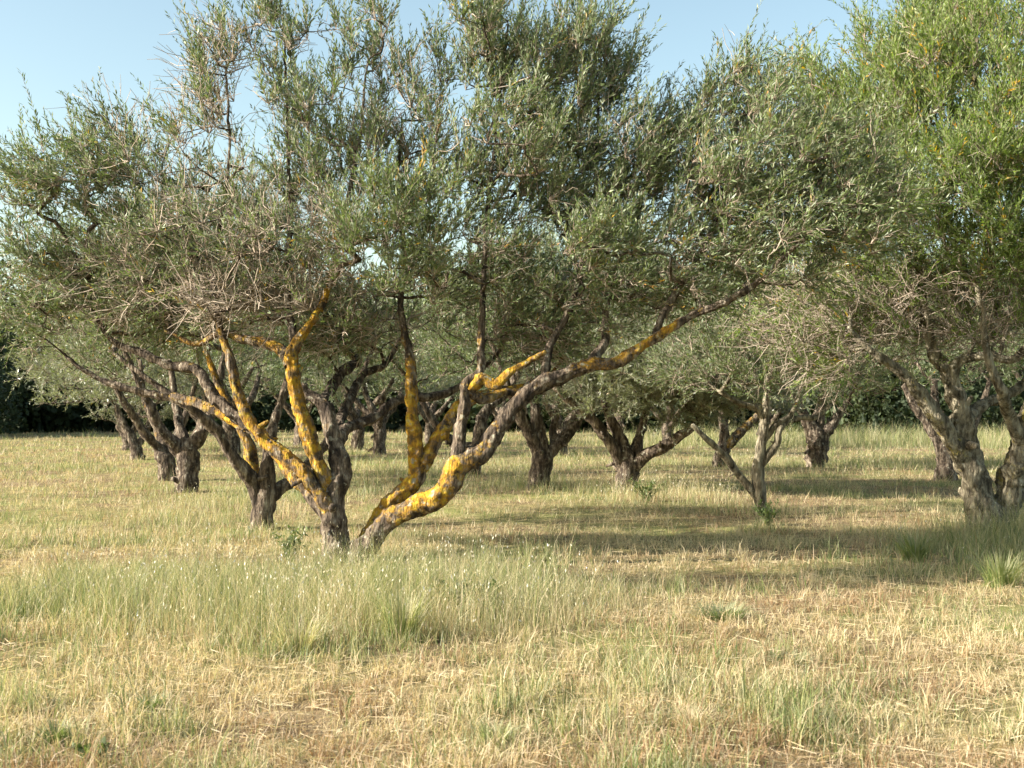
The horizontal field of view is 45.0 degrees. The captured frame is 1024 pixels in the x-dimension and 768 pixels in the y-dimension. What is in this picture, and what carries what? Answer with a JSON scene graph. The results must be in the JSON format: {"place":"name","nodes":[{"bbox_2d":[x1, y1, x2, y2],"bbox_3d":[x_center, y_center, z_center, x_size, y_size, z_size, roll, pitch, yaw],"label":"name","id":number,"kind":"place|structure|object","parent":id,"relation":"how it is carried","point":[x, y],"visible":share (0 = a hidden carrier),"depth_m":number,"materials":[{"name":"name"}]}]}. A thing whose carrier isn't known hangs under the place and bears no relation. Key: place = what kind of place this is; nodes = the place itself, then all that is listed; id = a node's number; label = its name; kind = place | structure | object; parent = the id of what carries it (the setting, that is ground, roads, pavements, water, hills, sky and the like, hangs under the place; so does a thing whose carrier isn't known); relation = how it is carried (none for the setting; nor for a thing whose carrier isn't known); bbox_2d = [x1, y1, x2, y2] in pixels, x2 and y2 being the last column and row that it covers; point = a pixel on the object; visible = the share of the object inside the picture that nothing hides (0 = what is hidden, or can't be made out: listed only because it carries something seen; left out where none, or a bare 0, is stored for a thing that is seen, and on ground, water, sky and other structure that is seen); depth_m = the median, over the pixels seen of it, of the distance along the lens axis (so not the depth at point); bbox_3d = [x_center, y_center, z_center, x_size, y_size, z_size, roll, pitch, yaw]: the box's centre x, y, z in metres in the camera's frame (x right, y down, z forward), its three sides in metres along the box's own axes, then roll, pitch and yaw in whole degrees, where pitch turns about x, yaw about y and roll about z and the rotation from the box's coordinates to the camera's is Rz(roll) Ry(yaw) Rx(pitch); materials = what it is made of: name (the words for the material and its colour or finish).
{"place":"outdoors","nodes":[
{"label":"outdoors","id":0,"kind":"place"},
{"bbox_2d":[0,417,1023,767],"bbox_3d":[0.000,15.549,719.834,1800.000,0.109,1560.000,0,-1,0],"label":"ground","id":1,"kind":"structure","parent":0,"point":[544,523],"depth_m":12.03,"materials":[{"name":"beige plant"}]},
{"bbox_2d":[24,715,85,743],"bbox_3d":[-2.178,1.644,5.872,0.346,0.127,0.312,0,-1,0],"label":"grass tuft","id":2,"kind":"object","parent":1,"relation":"on","point":[63,729],"visible":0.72,"depth_m":5.86,"materials":[{"name":"green plant"}]},
{"bbox_2d":[67,736,110,758],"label":"weed plant","id":3,"kind":"object","parent":1,"relation":"on","point":[80,747],"visible":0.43,"depth_m":5.62,"materials":[{"name":"green plant"}]},
{"bbox_2d":[4,313,213,459],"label":"olive tree","id":4,"kind":"object","parent":1,"relation":"on","point":[135,446],"visible":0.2,"depth_m":37.78,"materials":[{"name":"green plant"}]},
{"bbox_2d":[27,333,196,449],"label":"olive tree","id":5,"kind":"object","parent":1,"relation":"on","point":[125,445],"visible":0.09,"depth_m":45.75,"materials":[{"name":"green plant"}]},
{"bbox_2d":[3,222,282,480],"bbox_3d":[-8.257,-0.584,27.580,5.784,6.368,6.217,-1,-1,26],"label":"olive tree","id":6,"kind":"object","parent":1,"relation":"on","point":[164,457],"visible":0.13,"depth_m":27.30,"materials":[{"name":"green plant"}]},
{"bbox_2d":[0,188,286,492],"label":"olive tree","id":7,"kind":"object","parent":1,"relation":"on","point":[183,446],"visible":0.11,"depth_m":23.34,"materials":[{"name":"green plant"}]},
{"bbox_2d":[130,691,169,713],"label":"grass tuft","id":8,"kind":"object","parent":1,"relation":"on","point":[149,702],"visible":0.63,"depth_m":6.43,"materials":[{"name":"plant"}]},
{"bbox_2d":[149,347,257,428],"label":"olive tree","id":9,"kind":"object","parent":1,"relation":"on","point":[197,421],"visible":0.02,"depth_m":61.55,"materials":[{"name":"green plant"}]},
{"bbox_2d":[8,124,410,529],"bbox_3d":[-3.957,-0.765,16.743,5.114,6.098,4.790,0,-1,0],"label":"olive tree","id":10,"kind":"object","parent":1,"relation":"on","point":[266,491],"visible":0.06,"depth_m":16.44,"materials":[{"name":"green plant"}]},
{"bbox_2d":[133,259,342,456],"bbox_3d":[-8.923,-0.970,40.008,7.629,7.137,7.785,0,-1,-22],"label":"olive tree","id":11,"kind":"object","parent":1,"relation":"on","point":[233,436],"visible":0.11,"depth_m":39.56,"materials":[{"name":"green plant"}]},
{"bbox_2d":[271,525,310,565],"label":"weed plant","id":12,"kind":"object","parent":1,"relation":"on","point":[288,546],"visible":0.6,"depth_m":12.50,"materials":[{"name":"green plant"}]},
{"bbox_2d":[253,607,342,653],"bbox_3d":[-1.402,1.589,8.015,0.758,0.298,0.750,0,-1,0],"label":"grass tuft","id":13,"kind":"object","parent":1,"relation":"on","point":[309,633],"visible":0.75,"depth_m":7.97,"materials":[{"name":"plant"}]},
{"bbox_2d":[219,314,376,445],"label":"olive tree","id":14,"kind":"object","parent":1,"relation":"on","point":[288,409],"visible":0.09,"depth_m":51.69,"materials":[{"name":"green plant"}]},
{"bbox_2d":[261,292,438,449],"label":"olive tree","id":15,"kind":"object","parent":1,"relation":"on","point":[357,435],"visible":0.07,"depth_m":46.77,"materials":[{"name":"green plant"}]},
{"bbox_2d":[299,294,466,454],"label":"olive tree","id":16,"kind":"object","parent":1,"relation":"on","point":[379,435],"visible":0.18,"depth_m":42.73,"materials":[{"name":"green plant"}]},
{"bbox_2d":[364,581,441,643],"bbox_3d":[-0.751,1.533,8.356,0.576,0.435,0.646,0,-1,0],"label":"grass tuft","id":17,"kind":"object","parent":1,"relation":"on","point":[399,614],"visible":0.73,"depth_m":8.30,"materials":[{"name":"green plant"}]},
{"bbox_2d":[367,333,494,442],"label":"olive tree","id":18,"kind":"object","parent":1,"relation":"on","point":[429,430],"visible":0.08,"depth_m":55.73,"materials":[{"name":"green plant"}]},
{"bbox_2d":[338,238,539,474],"bbox_3d":[-1.098,-0.458,29.900,6.934,5.844,7.134,0,-1,0],"label":"olive tree","id":19,"kind":"object","parent":1,"relation":"on","point":[482,417],"visible":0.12,"depth_m":29.85,"materials":[{"name":"green plant"}]},
{"bbox_2d":[428,574,499,614],"bbox_3d":[-0.334,1.614,9.362,0.570,0.325,0.528,0,-1,23],"label":"grass tuft","id":20,"kind":"object","parent":1,"relation":"on","point":[461,591],"visible":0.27,"depth_m":9.30,"materials":[{"name":"green plant"}]},
{"bbox_2d":[0,0,986,562],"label":"olive tree","id":21,"kind":"object","parent":1,"relation":"on","point":[724,186],"visible":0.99,"depth_m":12.69,"materials":[{"name":"green plant"}]},
{"bbox_2d":[449,348,540,416],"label":"olive tree","id":22,"kind":"object","parent":1,"relation":"on","point":[494,412],"visible":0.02,"depth_m":70.18,"materials":[{"name":"green plant"}]},
{"bbox_2d":[466,716,527,747],"bbox_3d":[-0.075,1.641,5.807,0.344,0.135,0.354,-1,-1,39],"label":"grass tuft","id":23,"kind":"object","parent":1,"relation":"on","point":[488,730],"visible":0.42,"depth_m":5.83,"materials":[{"name":"beige plant"}]},
{"bbox_2d":[0,447,1021,636],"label":"seed heads","id":24,"kind":"object","parent":1,"relation":"on","point":[370,555],"visible":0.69,"depth_m":9.50,"materials":[{"name":"beige plant"}]},
{"bbox_2d":[0,418,1023,653],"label":"tall grass","id":25,"kind":"structure","parent":1,"relation":"on","point":[864,438],"depth_m":9.68,"materials":[{"name":"plant"}]},
{"bbox_2d":[0,251,1023,438],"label":"woodland","id":26,"kind":"object","parent":1,"relation":"on","point":[20,412],"visible":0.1,"depth_m":79.38,"materials":[{"name":"green plant"}]},
{"bbox_2d":[381,199,646,488],"bbox_3d":[0.409,-0.710,25.016,6.417,6.250,6.349,0,-1,0],"label":"olive tree","id":27,"kind":"object","parent":1,"relation":"on","point":[544,451],"visible":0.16,"depth_m":24.43,"materials":[{"name":"green plant"}]},
{"bbox_2d":[469,352,662,454],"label":"olive tree","id":28,"kind":"object","parent":1,"relation":"on","point":[566,422],"visible":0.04,"depth_m":41.81,"materials":[{"name":"green plant"}]},
{"bbox_2d":[579,387,630,433],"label":"olive tree","id":29,"kind":"object","parent":1,"relation":"on","point":[619,418],"depth_m":61.80,"materials":[{"name":"brown plant"}]},
{"bbox_2d":[627,476,665,500],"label":"weed plant","id":30,"kind":"object","parent":1,"relation":"on","point":[645,491],"visible":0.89,"depth_m":21.00,"materials":[{"name":"green plant"}]},
{"bbox_2d":[513,226,817,492],"bbox_3d":[2.949,-0.388,23.377,5.933,5.424,6.364,0,-1,0],"label":"olive tree","id":31,"kind":"object","parent":1,"relation":"on","point":[603,389],"visible":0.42,"depth_m":22.58,"materials":[{"name":"green plant"}]},
{"bbox_2d":[661,700,722,732],"bbox_3d":[0.879,1.629,6.048,0.416,0.145,0.384,0,-1,23],"label":"grass tuft","id":32,"kind":"object","parent":1,"relation":"on","point":[687,718],"visible":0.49,"depth_m":6.08,"materials":[{"name":"beige plant"}]},
{"bbox_2d":[645,331,756,449],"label":"olive tree","id":33,"kind":"object","parent":1,"relation":"on","point":[663,430],"visible":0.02,"depth_m":47.78,"materials":[{"name":"brown plant"}]},
{"bbox_2d":[674,597,774,621],"bbox_3d":[1.612,1.689,9.268,0.872,0.166,0.917,0,-1,0],"label":"grass tuft","id":34,"kind":"object","parent":1,"relation":"on","point":[714,611],"visible":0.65,"depth_m":9.25,"materials":[{"name":"green plant"}]},
{"bbox_2d":[610,227,919,512],"bbox_3d":[3.748,-0.124,18.346,4.604,4.757,4.196,0,-1,0],"label":"olive tree","id":35,"kind":"object","parent":1,"relation":"on","point":[763,456],"visible":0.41,"depth_m":18.27,"materials":[{"name":"green plant"}]},
{"bbox_2d":[751,498,780,525],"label":"weed plant","id":36,"kind":"object","parent":1,"relation":"on","point":[765,514],"visible":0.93,"depth_m":16.44,"materials":[{"name":"green plant"}]},
{"bbox_2d":[735,373,832,439],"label":"olive tree","id":37,"kind":"object","parent":1,"relation":"on","point":[774,418],"visible":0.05,"depth_m":55.70,"materials":[{"name":"green plant"}]},
{"bbox_2d":[750,647,827,665],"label":"grass tuft","id":38,"kind":"object","parent":1,"relation":"on","point":[787,655],"visible":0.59,"depth_m":7.80,"materials":[{"name":"plant"}]},
{"bbox_2d":[712,296,866,466],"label":"olive tree","id":39,"kind":"object","parent":1,"relation":"on","point":[729,444],"depth_m":32.88,"materials":[{"name":"brown plant"}]},
{"bbox_2d":[757,274,966,467],"bbox_3d":[8.761,-0.503,33.991,6.992,6.326,6.785,0,-1,0],"label":"olive tree","id":40,"kind":"object","parent":1,"relation":"on","point":[819,432],"visible":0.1,"depth_m":33.78,"materials":[{"name":"green plant"}]},
{"bbox_2d":[710,0,1023,530],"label":"olive tree","id":41,"kind":"object","parent":1,"relation":"on","point":[981,160],"visible":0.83,"depth_m":15.24,"materials":[{"name":"green plant"}]},
{"bbox_2d":[814,231,1023,480],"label":"olive tree","id":42,"kind":"object","parent":1,"relation":"on","point":[944,464],"visible":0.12,"depth_m":27.40,"materials":[{"name":"green plant"}]},
{"bbox_2d":[887,525,950,561],"bbox_3d":[4.248,1.672,12.989,0.809,0.409,0.891,0,-1,0],"label":"grass tuft","id":43,"kind":"object","parent":1,"relation":"on","point":[916,550],"visible":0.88,"depth_m":12.95,"materials":[{"name":"green plant"}]},
{"bbox_2d":[926,275,1023,407],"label":"olive tree","id":44,"kind":"object","parent":1,"relation":"on","point":[970,377],"visible":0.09,"depth_m":36.17,"materials":[{"name":"green plant"}]},
{"bbox_2d":[959,547,1023,588],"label":"grass tuft","id":45,"kind":"object","parent":1,"relation":"on","point":[1002,576],"visible":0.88,"depth_m":11.09,"materials":[{"name":"green plant"}]},
{"bbox_2d":[0,0,1023,351],"label":"sky","id":46,"kind":"structure","parent":0,"point":[56,44],"materials":[{"name":"blue"}]}
]}

